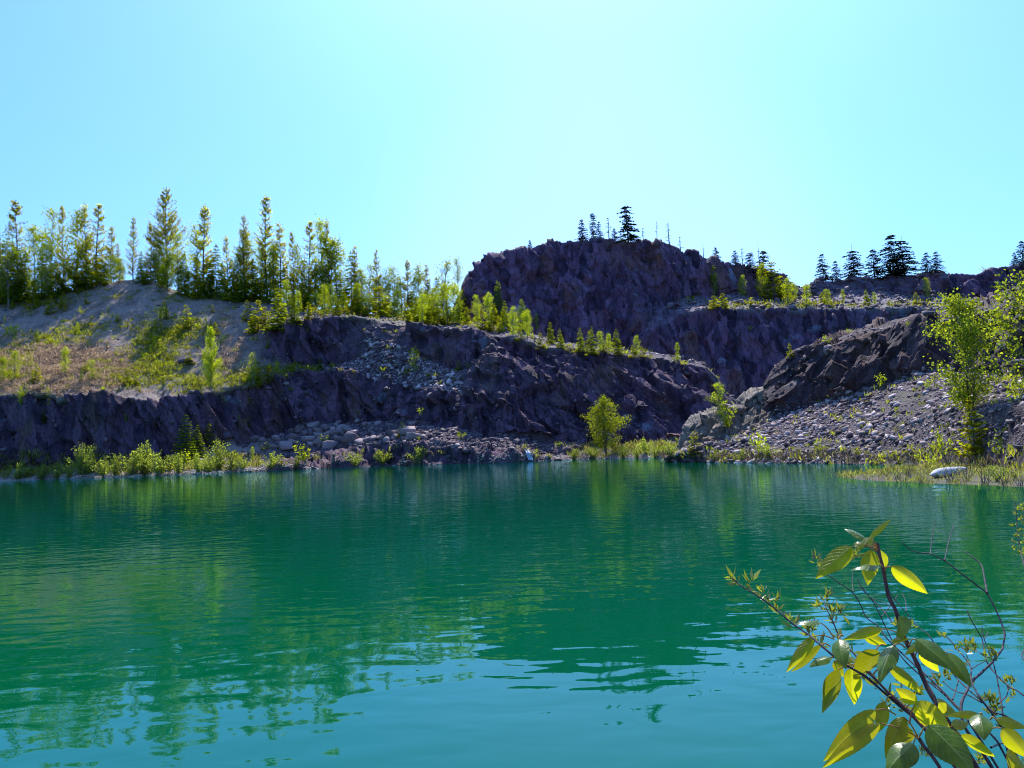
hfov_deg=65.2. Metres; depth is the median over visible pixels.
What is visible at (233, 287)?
spruce tree
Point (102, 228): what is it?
pine tree
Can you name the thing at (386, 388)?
rubble
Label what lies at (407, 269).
pine tree
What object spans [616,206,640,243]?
old spruce
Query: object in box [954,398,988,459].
young spruce
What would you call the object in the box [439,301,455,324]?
young pine
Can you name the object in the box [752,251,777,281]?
old spruce
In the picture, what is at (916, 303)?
young pine
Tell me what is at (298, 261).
aspen tree
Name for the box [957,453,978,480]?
twiggy bush
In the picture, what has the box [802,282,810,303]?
aspen tree
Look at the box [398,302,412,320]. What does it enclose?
young pine
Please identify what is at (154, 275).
spruce tree
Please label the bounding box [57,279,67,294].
spruce tree
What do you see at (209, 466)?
willow bush
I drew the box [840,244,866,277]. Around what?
old spruce
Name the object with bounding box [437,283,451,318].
aspen tree
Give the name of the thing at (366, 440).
boulder
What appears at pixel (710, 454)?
willow bush
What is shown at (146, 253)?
pine tree
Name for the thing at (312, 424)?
boulder
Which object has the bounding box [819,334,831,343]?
leafy shrub
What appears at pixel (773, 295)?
young pine
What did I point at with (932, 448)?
scree grass
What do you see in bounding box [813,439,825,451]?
leafy shrub
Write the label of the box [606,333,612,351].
aspen tree
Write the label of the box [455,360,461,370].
young pine
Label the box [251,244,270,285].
aspen tree
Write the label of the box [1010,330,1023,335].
boulder
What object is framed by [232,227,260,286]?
aspen tree
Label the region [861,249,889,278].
old spruce
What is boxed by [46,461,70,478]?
willow bush
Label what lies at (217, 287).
aspen tree
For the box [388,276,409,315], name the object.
aspen tree
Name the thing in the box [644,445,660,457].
willow bush
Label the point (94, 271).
spruce tree
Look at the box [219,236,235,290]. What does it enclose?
pine tree
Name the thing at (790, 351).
young pine
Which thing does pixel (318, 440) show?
boulder
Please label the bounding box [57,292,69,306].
young pine
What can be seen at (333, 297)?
aspen tree
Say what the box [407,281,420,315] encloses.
spruce tree
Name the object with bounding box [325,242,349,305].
aspen tree
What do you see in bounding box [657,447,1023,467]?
dry reeds
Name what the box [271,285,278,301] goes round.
aspen tree
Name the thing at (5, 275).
spruce tree
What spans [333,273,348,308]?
spruce tree
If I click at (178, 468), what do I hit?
willow bush
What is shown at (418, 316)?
spruce tree
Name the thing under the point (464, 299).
spruce tree
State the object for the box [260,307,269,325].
young pine
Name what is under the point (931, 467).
spit grass
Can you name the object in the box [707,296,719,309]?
young pine
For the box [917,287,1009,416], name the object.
birch tree
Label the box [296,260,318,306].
spruce tree
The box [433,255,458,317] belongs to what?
aspen tree
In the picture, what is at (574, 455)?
willow bush
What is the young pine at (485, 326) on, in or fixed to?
on the hillside
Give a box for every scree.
[0,282,285,392]
[279,304,734,398]
[664,365,1023,467]
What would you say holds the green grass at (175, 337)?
on the hillside
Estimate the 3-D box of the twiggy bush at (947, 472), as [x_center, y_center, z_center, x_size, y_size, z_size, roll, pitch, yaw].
[13.584,2.693,24.917,0.777,0.810,0.713,-3,-5,11]
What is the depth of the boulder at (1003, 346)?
44.26 m
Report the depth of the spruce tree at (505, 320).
124.28 m
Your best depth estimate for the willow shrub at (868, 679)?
1.42 m
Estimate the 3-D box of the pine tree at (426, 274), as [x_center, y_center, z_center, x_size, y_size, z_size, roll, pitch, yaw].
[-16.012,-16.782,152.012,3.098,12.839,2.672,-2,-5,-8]
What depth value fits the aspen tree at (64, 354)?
124.05 m
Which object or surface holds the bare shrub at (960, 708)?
on the near bank
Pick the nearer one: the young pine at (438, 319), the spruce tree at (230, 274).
the young pine at (438, 319)
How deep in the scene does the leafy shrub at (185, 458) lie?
107.36 m
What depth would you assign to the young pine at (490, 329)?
124.91 m
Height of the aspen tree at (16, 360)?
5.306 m
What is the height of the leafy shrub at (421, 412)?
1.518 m
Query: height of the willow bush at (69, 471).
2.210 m
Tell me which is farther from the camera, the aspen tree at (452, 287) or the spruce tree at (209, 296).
the spruce tree at (209, 296)
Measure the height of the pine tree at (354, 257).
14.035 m
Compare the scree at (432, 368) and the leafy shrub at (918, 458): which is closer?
the leafy shrub at (918, 458)
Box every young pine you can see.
[22,281,41,309]
[28,365,42,382]
[43,296,55,314]
[57,258,86,291]
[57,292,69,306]
[68,271,83,292]
[85,259,112,285]
[114,314,121,321]
[122,370,133,384]
[133,376,140,385]
[155,274,166,287]
[177,305,193,329]
[184,352,192,364]
[187,274,208,298]
[202,424,215,444]
[211,322,219,335]
[239,300,256,321]
[241,267,263,299]
[245,300,268,331]
[246,317,257,334]
[251,280,269,299]
[252,367,265,387]
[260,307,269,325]
[265,366,273,384]
[302,302,313,319]
[343,293,360,314]
[365,286,392,316]
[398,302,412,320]
[432,303,446,325]
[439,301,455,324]
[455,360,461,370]
[461,307,472,324]
[475,305,489,330]
[486,303,502,331]
[495,317,504,331]
[513,328,524,341]
[535,333,546,349]
[627,345,638,357]
[638,346,646,358]
[687,431,701,454]
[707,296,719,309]
[716,296,728,308]
[760,262,792,298]
[786,343,793,358]
[911,292,921,306]
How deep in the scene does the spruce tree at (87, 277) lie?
154.53 m
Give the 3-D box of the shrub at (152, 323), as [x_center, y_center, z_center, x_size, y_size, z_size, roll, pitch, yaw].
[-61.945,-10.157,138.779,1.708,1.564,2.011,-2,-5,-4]
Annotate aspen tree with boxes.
[0,231,28,308]
[0,355,8,378]
[5,349,21,378]
[16,386,22,404]
[18,221,43,286]
[27,205,66,287]
[29,237,60,299]
[52,271,62,293]
[57,208,95,284]
[59,261,72,291]
[59,346,70,374]
[86,358,96,379]
[100,263,109,281]
[106,254,121,283]
[114,257,127,282]
[141,258,147,273]
[146,230,167,277]
[149,253,161,282]
[155,258,174,290]
[160,249,178,291]
[165,229,192,291]
[169,264,182,287]
[176,267,192,294]
[180,221,209,290]
[213,282,222,296]
[220,277,228,297]
[231,247,250,287]
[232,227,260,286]
[246,351,258,383]
[249,447,254,460]
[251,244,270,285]
[259,239,286,292]
[266,268,282,296]
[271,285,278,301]
[272,361,280,383]
[278,279,292,308]
[286,242,305,303]
[295,289,302,312]
[305,259,324,305]
[306,214,331,306]
[307,291,318,311]
[310,265,332,307]
[314,234,352,308]
[317,284,331,314]
[317,291,328,311]
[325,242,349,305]
[326,284,335,312]
[329,294,336,311]
[352,282,364,313]
[355,266,370,304]
[356,263,377,313]
[363,294,375,313]
[370,276,386,314]
[376,268,393,314]
[381,265,403,313]
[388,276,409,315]
[388,297,399,319]
[392,287,402,317]
[408,262,427,315]
[408,347,418,369]
[417,293,428,323]
[425,286,439,321]
[425,301,434,320]
[429,291,441,314]
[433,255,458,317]
[437,279,449,318]
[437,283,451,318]
[446,281,463,323]
[451,255,463,305]
[470,294,481,324]
[482,292,497,322]
[507,306,518,334]
[518,309,531,339]
[534,313,538,328]
[597,331,603,350]
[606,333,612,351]
[633,335,640,354]
[674,342,680,359]
[705,382,729,417]
[709,266,718,295]
[738,275,746,295]
[754,262,770,299]
[780,277,795,302]
[790,283,798,299]
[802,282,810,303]
[822,290,831,304]
[872,291,877,303]
[922,278,930,297]
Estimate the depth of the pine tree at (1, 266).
152.81 m
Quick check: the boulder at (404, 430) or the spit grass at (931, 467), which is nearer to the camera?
the spit grass at (931, 467)
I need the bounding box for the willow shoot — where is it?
[1009,502,1023,565]
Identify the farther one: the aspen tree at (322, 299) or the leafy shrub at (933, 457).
the aspen tree at (322, 299)
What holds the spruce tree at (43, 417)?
on the hillside
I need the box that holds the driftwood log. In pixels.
[930,467,965,477]
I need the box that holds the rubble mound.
[670,286,1023,468]
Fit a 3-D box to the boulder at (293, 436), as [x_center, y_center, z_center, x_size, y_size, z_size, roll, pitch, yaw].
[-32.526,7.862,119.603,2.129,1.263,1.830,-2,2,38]
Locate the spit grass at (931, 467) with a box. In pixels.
[831,459,1023,486]
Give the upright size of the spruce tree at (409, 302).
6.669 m
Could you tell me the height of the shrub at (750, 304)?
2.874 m
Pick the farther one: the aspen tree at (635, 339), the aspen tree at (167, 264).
the aspen tree at (167, 264)
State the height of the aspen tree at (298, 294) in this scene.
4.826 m
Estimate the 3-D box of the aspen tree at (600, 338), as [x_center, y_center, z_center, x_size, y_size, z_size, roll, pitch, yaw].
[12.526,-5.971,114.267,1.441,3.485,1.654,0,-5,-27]
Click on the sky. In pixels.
(795, 132)
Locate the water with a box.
[0,458,1023,767]
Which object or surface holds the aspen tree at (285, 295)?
on the hillside
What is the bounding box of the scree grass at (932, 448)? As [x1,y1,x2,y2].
[664,373,1023,468]
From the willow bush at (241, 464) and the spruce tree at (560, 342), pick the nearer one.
the willow bush at (241, 464)
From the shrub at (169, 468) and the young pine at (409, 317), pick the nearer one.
the shrub at (169, 468)
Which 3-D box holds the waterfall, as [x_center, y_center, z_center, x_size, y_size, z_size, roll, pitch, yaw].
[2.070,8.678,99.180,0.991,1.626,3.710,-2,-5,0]
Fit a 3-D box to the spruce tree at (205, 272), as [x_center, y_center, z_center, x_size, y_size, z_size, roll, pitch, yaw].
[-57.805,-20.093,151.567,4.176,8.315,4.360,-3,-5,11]
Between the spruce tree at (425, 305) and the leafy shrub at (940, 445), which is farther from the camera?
the spruce tree at (425, 305)
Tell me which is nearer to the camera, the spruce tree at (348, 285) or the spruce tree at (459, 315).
the spruce tree at (459, 315)
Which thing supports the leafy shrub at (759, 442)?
on the rubble mound
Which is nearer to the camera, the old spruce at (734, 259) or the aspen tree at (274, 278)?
the aspen tree at (274, 278)
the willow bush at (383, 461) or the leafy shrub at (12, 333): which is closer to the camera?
the willow bush at (383, 461)
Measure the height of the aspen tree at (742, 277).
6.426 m
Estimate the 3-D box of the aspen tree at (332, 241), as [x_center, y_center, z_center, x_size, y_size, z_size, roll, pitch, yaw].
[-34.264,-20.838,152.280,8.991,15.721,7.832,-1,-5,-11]
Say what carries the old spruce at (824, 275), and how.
on the tall cliff
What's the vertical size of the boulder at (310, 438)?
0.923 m
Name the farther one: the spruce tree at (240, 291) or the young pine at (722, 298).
the young pine at (722, 298)
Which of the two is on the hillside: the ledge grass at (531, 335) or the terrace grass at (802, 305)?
the ledge grass at (531, 335)
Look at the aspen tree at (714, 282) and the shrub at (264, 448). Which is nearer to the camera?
the shrub at (264, 448)
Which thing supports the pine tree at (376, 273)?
on the hillside
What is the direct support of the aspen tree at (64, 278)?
on the hillside
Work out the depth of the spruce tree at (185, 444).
110.52 m
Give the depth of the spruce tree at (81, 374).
120.76 m
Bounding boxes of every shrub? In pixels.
[1,322,21,336]
[23,306,34,315]
[51,302,72,313]
[148,321,156,329]
[154,303,168,320]
[162,463,172,472]
[174,449,189,465]
[193,323,200,331]
[214,335,226,343]
[238,373,251,385]
[257,442,270,451]
[274,457,287,465]
[292,441,311,464]
[307,301,324,316]
[341,305,348,314]
[417,406,424,415]
[719,402,736,432]
[724,547,1023,764]
[743,297,756,307]
[746,429,767,453]
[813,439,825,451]
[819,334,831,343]
[828,521,1023,767]
[851,446,861,454]
[874,374,885,387]
[914,454,921,462]
[923,377,932,387]
[925,453,937,464]
[930,426,960,460]
[988,433,1003,456]
[1009,470,1017,479]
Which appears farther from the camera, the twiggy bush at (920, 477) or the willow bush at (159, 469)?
the willow bush at (159, 469)
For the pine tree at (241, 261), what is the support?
on the hillside
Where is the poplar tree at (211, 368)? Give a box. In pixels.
[200,326,222,393]
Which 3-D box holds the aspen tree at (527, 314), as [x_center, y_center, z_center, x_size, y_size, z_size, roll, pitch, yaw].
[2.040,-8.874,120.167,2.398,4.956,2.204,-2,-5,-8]
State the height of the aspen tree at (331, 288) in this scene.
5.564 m
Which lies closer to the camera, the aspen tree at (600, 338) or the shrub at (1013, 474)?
the shrub at (1013, 474)
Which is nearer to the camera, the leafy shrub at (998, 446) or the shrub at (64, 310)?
the leafy shrub at (998, 446)
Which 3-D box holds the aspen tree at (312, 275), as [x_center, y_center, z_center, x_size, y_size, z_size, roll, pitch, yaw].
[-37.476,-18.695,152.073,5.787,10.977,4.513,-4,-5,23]
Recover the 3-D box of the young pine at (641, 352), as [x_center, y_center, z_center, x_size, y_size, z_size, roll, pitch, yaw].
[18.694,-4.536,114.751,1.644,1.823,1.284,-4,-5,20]
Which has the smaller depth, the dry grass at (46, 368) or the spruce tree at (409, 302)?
the dry grass at (46, 368)
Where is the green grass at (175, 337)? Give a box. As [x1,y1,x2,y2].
[0,286,323,394]
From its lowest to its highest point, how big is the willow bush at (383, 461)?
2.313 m
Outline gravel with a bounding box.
[0,447,662,480]
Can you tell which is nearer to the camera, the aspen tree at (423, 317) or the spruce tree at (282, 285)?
the aspen tree at (423, 317)
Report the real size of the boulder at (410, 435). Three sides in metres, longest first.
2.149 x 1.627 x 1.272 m
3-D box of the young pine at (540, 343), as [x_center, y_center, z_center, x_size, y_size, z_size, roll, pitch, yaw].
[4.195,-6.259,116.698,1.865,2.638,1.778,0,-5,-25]
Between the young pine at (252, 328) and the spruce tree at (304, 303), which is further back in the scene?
the spruce tree at (304, 303)
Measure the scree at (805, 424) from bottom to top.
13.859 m
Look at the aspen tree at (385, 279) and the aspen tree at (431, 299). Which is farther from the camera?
the aspen tree at (385, 279)
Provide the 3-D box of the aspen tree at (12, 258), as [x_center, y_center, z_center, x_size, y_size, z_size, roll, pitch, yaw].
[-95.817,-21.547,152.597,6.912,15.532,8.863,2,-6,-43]
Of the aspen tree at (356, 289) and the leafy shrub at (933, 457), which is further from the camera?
the aspen tree at (356, 289)
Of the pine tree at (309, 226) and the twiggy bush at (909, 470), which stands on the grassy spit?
the twiggy bush at (909, 470)
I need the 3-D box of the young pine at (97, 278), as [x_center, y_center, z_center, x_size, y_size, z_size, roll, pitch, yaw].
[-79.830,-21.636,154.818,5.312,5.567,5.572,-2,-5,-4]
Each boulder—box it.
[177,355,189,363]
[248,435,259,441]
[258,437,266,441]
[267,444,277,448]
[272,435,280,440]
[278,440,293,449]
[287,433,298,439]
[294,424,304,429]
[301,430,308,435]
[306,421,319,427]
[306,436,315,441]
[312,427,323,432]
[312,435,327,444]
[313,432,323,437]
[320,424,330,430]
[322,441,336,448]
[323,431,330,435]
[331,430,339,435]
[333,435,341,439]
[336,424,350,430]
[341,431,358,442]
[343,425,352,431]
[350,429,358,433]
[354,438,362,444]
[362,436,370,442]
[383,437,390,441]
[386,430,395,435]
[399,426,415,436]
[406,432,420,439]
[563,446,572,451]
[921,311,937,316]
[985,361,999,366]
[996,343,1009,350]
[1006,419,1014,424]
[1008,358,1023,364]
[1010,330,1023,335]
[1012,444,1023,449]
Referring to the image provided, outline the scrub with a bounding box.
[0,290,336,404]
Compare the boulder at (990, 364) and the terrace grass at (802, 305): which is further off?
the terrace grass at (802, 305)
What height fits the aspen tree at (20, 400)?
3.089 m
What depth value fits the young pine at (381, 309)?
142.73 m
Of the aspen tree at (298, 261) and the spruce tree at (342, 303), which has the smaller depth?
the spruce tree at (342, 303)
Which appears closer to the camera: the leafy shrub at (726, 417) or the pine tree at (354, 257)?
the leafy shrub at (726, 417)
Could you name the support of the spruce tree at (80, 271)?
on the hillside
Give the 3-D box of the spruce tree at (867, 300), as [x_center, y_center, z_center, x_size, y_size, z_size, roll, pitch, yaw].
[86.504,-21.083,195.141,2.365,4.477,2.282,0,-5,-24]
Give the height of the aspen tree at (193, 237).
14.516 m
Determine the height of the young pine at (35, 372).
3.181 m
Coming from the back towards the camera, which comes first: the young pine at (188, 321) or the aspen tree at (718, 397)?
the young pine at (188, 321)
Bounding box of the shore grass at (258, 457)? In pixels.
[0,437,677,478]
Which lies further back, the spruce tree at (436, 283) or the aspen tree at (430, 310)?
the spruce tree at (436, 283)
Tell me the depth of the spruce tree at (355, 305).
139.13 m
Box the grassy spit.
[846,468,1023,486]
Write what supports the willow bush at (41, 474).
on the hillside
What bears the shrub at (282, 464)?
on the hillside
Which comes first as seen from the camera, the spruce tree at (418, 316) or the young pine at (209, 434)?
the young pine at (209, 434)
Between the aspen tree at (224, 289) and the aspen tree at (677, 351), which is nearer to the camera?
the aspen tree at (677, 351)
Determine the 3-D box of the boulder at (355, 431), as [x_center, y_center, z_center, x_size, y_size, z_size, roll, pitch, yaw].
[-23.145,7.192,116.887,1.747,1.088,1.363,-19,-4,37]
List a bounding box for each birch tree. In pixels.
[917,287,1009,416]
[974,269,1023,402]
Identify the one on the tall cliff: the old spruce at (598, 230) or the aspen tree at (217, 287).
the old spruce at (598, 230)
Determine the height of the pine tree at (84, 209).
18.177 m
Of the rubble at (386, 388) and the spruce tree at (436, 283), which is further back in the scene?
the spruce tree at (436, 283)
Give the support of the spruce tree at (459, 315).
on the hillside
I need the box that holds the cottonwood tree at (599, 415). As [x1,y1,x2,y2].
[580,395,632,456]
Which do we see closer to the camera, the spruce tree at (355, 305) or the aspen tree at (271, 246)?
the spruce tree at (355, 305)
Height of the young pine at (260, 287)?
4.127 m
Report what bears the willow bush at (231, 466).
on the hillside
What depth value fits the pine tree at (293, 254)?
152.32 m
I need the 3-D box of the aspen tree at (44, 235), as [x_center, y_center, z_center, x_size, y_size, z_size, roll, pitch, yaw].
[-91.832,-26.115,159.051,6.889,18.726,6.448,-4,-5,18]
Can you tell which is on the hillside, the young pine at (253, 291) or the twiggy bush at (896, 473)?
the young pine at (253, 291)
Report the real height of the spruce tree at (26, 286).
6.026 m
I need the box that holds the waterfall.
[525,450,532,460]
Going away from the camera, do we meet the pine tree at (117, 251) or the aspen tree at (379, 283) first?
the aspen tree at (379, 283)
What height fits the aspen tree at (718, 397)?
3.159 m
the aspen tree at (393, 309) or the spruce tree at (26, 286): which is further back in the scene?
the spruce tree at (26, 286)
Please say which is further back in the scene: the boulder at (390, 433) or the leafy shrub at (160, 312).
the leafy shrub at (160, 312)
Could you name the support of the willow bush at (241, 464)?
on the hillside
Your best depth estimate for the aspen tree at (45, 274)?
152.21 m
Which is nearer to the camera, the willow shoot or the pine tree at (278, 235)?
the willow shoot
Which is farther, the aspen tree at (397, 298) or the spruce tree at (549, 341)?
the aspen tree at (397, 298)
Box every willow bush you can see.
[5,459,30,479]
[29,463,49,479]
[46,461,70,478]
[54,463,80,478]
[62,442,111,474]
[91,459,110,476]
[102,453,132,476]
[111,448,149,474]
[130,452,158,475]
[138,439,161,474]
[140,450,173,474]
[167,453,191,472]
[187,450,210,472]
[201,454,220,471]
[203,435,235,469]
[221,450,241,470]
[233,456,252,469]
[260,451,282,468]
[288,455,300,467]
[344,451,363,465]
[373,450,391,464]
[407,445,426,464]
[568,447,582,459]
[584,446,600,458]
[612,445,628,457]
[629,448,641,457]
[636,437,654,453]
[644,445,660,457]
[659,440,678,455]
[708,448,720,460]
[731,449,748,459]
[759,443,780,456]
[984,463,1010,481]
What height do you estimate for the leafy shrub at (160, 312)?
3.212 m
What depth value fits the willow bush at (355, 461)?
108.00 m
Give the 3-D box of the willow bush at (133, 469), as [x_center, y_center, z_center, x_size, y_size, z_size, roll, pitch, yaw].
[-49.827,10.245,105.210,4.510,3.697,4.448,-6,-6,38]
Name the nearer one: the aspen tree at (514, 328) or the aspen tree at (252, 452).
the aspen tree at (252, 452)
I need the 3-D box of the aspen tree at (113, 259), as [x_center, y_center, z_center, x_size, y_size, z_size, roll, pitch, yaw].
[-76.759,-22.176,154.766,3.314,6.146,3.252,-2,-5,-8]
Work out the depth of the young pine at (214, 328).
135.91 m
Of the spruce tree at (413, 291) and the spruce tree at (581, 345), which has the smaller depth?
the spruce tree at (581, 345)
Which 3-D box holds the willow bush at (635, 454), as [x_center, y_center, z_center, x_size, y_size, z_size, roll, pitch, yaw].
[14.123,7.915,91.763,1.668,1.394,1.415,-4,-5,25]
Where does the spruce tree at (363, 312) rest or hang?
on the hillside
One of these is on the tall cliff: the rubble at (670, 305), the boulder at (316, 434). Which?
the rubble at (670, 305)
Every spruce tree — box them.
[0,246,26,302]
[0,252,14,301]
[9,273,31,299]
[12,253,36,300]
[27,254,49,299]
[40,408,46,423]
[45,262,65,297]
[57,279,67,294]
[75,270,88,290]
[79,251,91,283]
[79,262,93,289]
[79,368,83,381]
[89,254,102,285]
[133,257,144,282]
[135,252,145,279]
[140,270,151,284]
[149,257,165,283]
[171,414,200,463]
[173,253,190,294]
[181,270,193,296]
[186,255,202,296]
[189,425,206,456]
[199,258,215,297]
[205,244,228,296]
[205,278,213,298]
[214,262,228,294]
[222,274,241,300]
[225,259,238,292]
[232,271,253,302]
[235,275,245,300]
[243,259,262,297]
[260,260,271,299]
[261,276,273,302]
[261,288,288,333]
[278,266,292,304]
[287,295,302,325]
[295,283,311,310]
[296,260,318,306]
[317,357,322,369]
[331,294,341,315]
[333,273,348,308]
[338,290,348,311]
[341,251,357,310]
[350,292,361,314]
[357,287,369,315]
[405,292,413,316]
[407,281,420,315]
[407,298,415,318]
[411,291,434,323]
[416,290,435,322]
[424,282,438,313]
[431,276,445,317]
[452,298,466,321]
[458,288,472,320]
[491,282,506,322]
[500,301,511,329]
[516,299,530,331]
[546,322,556,343]
[555,329,564,348]
[575,328,586,351]
[585,326,600,355]
[611,329,623,354]
[863,289,870,305]
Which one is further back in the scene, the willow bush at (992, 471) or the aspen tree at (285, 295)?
the aspen tree at (285, 295)
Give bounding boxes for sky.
[0,0,1023,313]
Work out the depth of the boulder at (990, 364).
44.36 m
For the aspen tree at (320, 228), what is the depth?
152.07 m
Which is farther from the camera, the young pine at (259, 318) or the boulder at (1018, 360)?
the young pine at (259, 318)
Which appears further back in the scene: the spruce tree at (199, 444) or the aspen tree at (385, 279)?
the aspen tree at (385, 279)
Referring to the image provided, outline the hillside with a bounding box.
[0,280,736,480]
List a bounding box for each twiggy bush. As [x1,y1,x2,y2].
[888,467,901,481]
[897,457,913,477]
[915,470,926,482]
[936,460,961,482]
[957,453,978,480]
[974,458,999,484]
[983,465,1016,485]
[1005,466,1023,485]
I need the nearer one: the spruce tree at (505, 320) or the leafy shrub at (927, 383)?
the leafy shrub at (927, 383)
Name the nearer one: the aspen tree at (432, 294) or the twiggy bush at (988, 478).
the twiggy bush at (988, 478)
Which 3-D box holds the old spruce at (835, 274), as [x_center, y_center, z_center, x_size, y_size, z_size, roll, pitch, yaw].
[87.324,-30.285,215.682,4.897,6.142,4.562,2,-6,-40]
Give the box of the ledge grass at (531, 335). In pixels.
[244,295,717,383]
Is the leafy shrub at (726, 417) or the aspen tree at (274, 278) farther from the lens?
the aspen tree at (274, 278)
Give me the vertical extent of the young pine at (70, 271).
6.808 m
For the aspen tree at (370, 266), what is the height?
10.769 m
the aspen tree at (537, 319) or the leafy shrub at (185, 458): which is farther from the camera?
the aspen tree at (537, 319)
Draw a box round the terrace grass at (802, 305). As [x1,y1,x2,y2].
[684,263,944,309]
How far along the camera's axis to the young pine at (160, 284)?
152.39 m
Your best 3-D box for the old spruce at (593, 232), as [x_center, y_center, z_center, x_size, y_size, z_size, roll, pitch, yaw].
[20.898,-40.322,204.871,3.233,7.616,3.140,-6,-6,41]
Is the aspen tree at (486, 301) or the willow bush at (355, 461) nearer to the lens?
the willow bush at (355, 461)
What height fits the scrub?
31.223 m
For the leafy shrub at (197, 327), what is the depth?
137.24 m
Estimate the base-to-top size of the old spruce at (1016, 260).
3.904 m
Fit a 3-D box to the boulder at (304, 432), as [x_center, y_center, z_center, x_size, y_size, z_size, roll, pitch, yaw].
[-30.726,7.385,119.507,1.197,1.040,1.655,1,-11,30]
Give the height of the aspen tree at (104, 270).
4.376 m
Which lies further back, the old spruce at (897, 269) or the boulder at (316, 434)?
the old spruce at (897, 269)
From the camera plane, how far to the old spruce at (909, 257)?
215.42 m
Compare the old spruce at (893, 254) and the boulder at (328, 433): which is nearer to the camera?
the boulder at (328, 433)
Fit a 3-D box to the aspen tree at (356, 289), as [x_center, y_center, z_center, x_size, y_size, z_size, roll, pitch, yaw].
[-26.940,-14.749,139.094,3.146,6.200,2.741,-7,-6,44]
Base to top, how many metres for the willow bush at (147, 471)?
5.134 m
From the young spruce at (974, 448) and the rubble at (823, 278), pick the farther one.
the rubble at (823, 278)
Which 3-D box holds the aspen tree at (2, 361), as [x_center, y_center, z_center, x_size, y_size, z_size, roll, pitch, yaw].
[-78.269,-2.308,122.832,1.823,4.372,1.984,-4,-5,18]
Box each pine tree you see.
[0,200,33,286]
[0,232,8,300]
[54,205,71,284]
[71,203,97,275]
[79,204,110,275]
[102,226,122,279]
[112,243,123,279]
[124,217,141,279]
[142,222,159,275]
[143,187,191,268]
[188,204,216,285]
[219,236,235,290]
[230,216,254,287]
[248,195,279,294]
[266,222,290,297]
[285,231,300,302]
[295,221,317,300]
[319,218,335,307]
[347,246,362,299]
[368,250,384,313]
[399,260,413,313]
[423,264,431,311]
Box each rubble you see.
[0,316,730,468]
[241,417,555,459]
[471,238,982,287]
[661,274,973,311]
[760,286,1022,402]
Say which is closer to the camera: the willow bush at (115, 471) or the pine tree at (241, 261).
the willow bush at (115, 471)
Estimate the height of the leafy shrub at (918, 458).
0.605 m
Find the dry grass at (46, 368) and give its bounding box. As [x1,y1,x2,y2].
[0,303,272,397]
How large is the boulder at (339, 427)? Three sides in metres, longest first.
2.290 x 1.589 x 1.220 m
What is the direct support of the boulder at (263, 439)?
on the hillside
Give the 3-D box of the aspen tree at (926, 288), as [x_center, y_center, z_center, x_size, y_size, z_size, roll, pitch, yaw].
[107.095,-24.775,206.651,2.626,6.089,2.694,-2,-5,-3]
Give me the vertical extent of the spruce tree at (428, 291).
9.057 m
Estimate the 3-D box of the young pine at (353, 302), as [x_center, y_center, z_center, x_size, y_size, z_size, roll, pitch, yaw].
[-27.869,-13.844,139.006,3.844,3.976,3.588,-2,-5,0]
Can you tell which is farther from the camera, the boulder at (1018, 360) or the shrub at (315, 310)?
the shrub at (315, 310)
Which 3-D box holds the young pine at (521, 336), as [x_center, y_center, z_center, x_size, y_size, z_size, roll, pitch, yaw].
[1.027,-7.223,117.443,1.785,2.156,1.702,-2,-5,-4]
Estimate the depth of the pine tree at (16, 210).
159.24 m
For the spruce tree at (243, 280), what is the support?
on the hillside
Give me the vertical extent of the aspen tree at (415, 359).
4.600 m
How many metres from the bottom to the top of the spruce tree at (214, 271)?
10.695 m
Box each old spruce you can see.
[574,219,589,240]
[587,213,596,239]
[596,222,604,237]
[611,228,618,240]
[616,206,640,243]
[729,251,742,264]
[744,252,758,272]
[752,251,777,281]
[815,254,835,281]
[828,261,843,280]
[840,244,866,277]
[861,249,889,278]
[874,235,918,279]
[886,241,923,276]
[889,258,909,276]
[917,252,938,273]
[930,252,945,272]
[1009,252,1020,265]
[1015,241,1023,262]
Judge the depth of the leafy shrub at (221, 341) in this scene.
133.55 m
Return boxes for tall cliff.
[451,236,1023,398]
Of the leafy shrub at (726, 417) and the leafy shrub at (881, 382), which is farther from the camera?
the leafy shrub at (726, 417)
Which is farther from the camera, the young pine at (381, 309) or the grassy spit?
the young pine at (381, 309)
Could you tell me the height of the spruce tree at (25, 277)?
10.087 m
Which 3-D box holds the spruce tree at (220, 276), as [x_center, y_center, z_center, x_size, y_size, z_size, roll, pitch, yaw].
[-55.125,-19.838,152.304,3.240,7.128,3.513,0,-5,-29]
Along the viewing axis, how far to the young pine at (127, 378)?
120.25 m
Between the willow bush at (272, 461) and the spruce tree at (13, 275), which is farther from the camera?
the spruce tree at (13, 275)
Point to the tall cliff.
(627, 291)
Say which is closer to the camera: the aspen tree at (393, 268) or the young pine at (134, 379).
the young pine at (134, 379)
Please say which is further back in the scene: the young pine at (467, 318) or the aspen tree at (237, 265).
the aspen tree at (237, 265)
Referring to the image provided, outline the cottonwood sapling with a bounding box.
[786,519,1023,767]
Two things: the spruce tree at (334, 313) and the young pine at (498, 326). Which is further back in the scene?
the spruce tree at (334, 313)
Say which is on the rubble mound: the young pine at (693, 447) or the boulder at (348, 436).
the young pine at (693, 447)
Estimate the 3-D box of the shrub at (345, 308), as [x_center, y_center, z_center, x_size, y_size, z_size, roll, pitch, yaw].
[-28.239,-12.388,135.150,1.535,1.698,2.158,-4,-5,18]
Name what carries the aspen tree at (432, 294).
on the hillside
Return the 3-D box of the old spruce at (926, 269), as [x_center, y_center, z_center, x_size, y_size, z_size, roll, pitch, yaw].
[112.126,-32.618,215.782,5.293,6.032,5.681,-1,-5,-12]
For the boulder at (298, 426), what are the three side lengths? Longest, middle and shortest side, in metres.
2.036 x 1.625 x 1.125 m
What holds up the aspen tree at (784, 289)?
on the tall cliff

